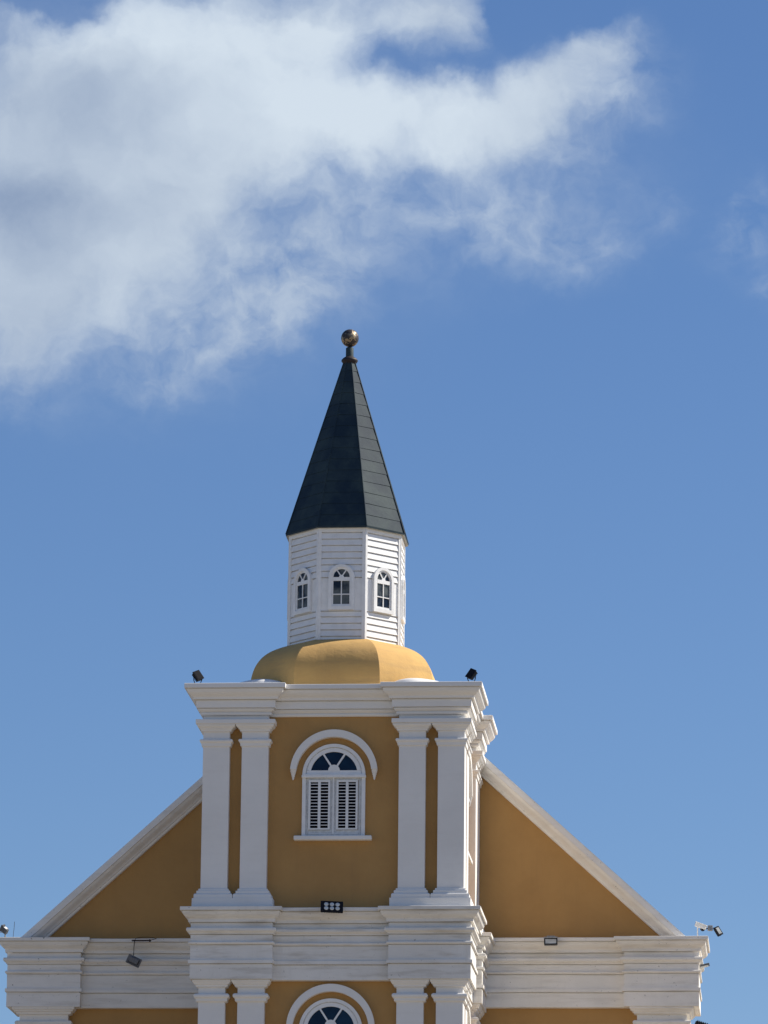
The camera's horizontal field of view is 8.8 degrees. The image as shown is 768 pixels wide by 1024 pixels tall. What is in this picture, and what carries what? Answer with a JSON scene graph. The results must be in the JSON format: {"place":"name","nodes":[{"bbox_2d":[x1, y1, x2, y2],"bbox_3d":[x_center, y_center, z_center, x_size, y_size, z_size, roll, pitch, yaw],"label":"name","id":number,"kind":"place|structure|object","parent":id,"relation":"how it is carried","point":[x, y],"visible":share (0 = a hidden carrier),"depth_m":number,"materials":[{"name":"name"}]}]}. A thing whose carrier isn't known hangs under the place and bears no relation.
{"place":"outdoors","nodes":[
{"label":"outdoors","id":0,"kind":"place"},
{"bbox_2d":[0,0,767,1023],"label":"sky","id":1,"kind":"structure","parent":0,"point":[539,227],"materials":[{"name":"blue"}]},
{"label":"ground","id":2,"kind":"structure","parent":0,"visible":0},
{"bbox_2d":[0,329,709,1023],"bbox_3d":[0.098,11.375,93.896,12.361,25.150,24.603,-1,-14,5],"label":"church","id":3,"kind":"structure","parent":2,"relation":"on","point":[346,739],"depth_m":84.42,"materials":[{"name":"paint"}]},
{"bbox_2d":[0,924,8,936],"bbox_3d":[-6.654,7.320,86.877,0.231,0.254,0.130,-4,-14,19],"label":"floodlight","id":4,"kind":"object","parent":3,"relation":"on","point":[4,929],"visible":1,"depth_m":86.84,"materials":[{"name":"grey metal"}]},
{"bbox_2d":[125,937,156,967],"bbox_3d":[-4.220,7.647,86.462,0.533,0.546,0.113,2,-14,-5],"label":"floodlight","id":5,"kind":"object","parent":3,"relation":"attached to","point":[133,960],"visible":1,"depth_m":86.41,"materials":[{"name":"grey metal"}]},
{"bbox_2d":[192,670,203,682],"bbox_3d":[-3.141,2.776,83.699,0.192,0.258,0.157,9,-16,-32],"label":"floodlight","id":6,"kind":"object","parent":3,"relation":"on","point":[197,675],"visible":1,"depth_m":83.67,"materials":[{"name":"black metal"}]},
{"bbox_2d":[287,588,287,620],"bbox_3d":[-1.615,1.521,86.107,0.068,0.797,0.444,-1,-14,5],"label":"lantern window","id":7,"kind":"structure","parent":3,"relation":"in","point":[287,588],"depth_m":85.87,"materials":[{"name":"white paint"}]},
{"bbox_2d":[293,568,312,615],"bbox_3d":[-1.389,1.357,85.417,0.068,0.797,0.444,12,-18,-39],"label":"lantern window","id":8,"kind":"structure","parent":3,"relation":"in","point":[302,586],"depth_m":85.41,"materials":[{"name":"white paint"}]},
{"bbox_2d":[299,998,361,1023],"bbox_3d":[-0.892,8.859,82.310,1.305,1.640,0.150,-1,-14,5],"label":"window","id":9,"kind":"structure","parent":3,"relation":"in","point":[330,1010],"depth_m":82.48,"materials":[{"name":"white paint"}]},
{"bbox_2d":[321,901,342,912],"bbox_3d":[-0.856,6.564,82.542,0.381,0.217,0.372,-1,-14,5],"label":"floodlight","id":10,"kind":"object","parent":3,"relation":"attached to","point":[331,906],"visible":1,"depth_m":82.42,"materials":[{"name":"black metal"}]},
{"bbox_2d":[294,744,371,840],"bbox_3d":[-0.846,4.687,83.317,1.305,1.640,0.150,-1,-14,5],"label":"window","id":11,"kind":"structure","parent":3,"relation":"in","point":[333,806],"depth_m":83.33,"materials":[{"name":"white paint"}]},
{"bbox_2d":[328,564,354,609],"bbox_3d":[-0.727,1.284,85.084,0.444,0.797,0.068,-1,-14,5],"label":"lantern window","id":12,"kind":"structure","parent":3,"relation":"in","point":[341,578],"depth_m":85.08,"materials":[{"name":"white paint"}]},
{"bbox_2d":[372,567,393,614],"bbox_3d":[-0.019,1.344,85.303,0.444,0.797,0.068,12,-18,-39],"label":"lantern window","id":13,"kind":"structure","parent":3,"relation":"in","point":[383,579],"depth_m":85.29,"materials":[{"name":"white paint"}]},
{"bbox_2d":[401,576,405,623],"bbox_3d":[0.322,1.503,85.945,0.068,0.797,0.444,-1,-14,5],"label":"lantern window","id":14,"kind":"structure","parent":3,"relation":"in","point":[403,584],"depth_m":85.79,"materials":[{"name":"white paint"}]},
{"bbox_2d":[468,799,472,864],"bbox_3d":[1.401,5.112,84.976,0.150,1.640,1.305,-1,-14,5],"label":"window","id":15,"kind":"structure","parent":3,"relation":"in","point":[470,862],"depth_m":85.04,"materials":[{"name":"white paint"}]},
{"bbox_2d":[465,668,477,680],"bbox_3d":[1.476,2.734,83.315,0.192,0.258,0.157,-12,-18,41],"label":"floodlight","id":16,"kind":"object","parent":3,"relation":"on","point":[471,674],"visible":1,"depth_m":83.28,"materials":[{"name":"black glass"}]},
{"bbox_2d":[544,936,557,945],"bbox_3d":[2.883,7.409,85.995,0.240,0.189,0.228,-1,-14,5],"label":"floodlight","id":17,"kind":"object","parent":3,"relation":"attached to","point":[550,940],"visible":1,"depth_m":85.91,"materials":[{"name":"grey metal"}]},
{"bbox_2d":[695,921,706,935],"bbox_3d":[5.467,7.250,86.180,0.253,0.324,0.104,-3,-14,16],"label":"security camera","id":18,"kind":"object","parent":3,"relation":"on","point":[701,926],"visible":1,"depth_m":86.15,"materials":[{"name":"white plastic"}]},
{"bbox_2d":[700,963,709,967],"bbox_3d":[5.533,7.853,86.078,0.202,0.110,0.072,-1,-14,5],"label":"wall lamp","id":19,"kind":"object","parent":3,"relation":"attached to","point":[704,965],"visible":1,"depth_m":86.05,"materials":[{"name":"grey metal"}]},
{"bbox_2d":[706,925,722,936],"bbox_3d":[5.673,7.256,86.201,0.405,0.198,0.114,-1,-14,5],"label":"floodlight","id":20,"kind":"object","parent":3,"relation":"attached to","point":[717,930],"visible":1,"depth_m":86.18,"materials":[{"name":"grey metal"}]}
]}

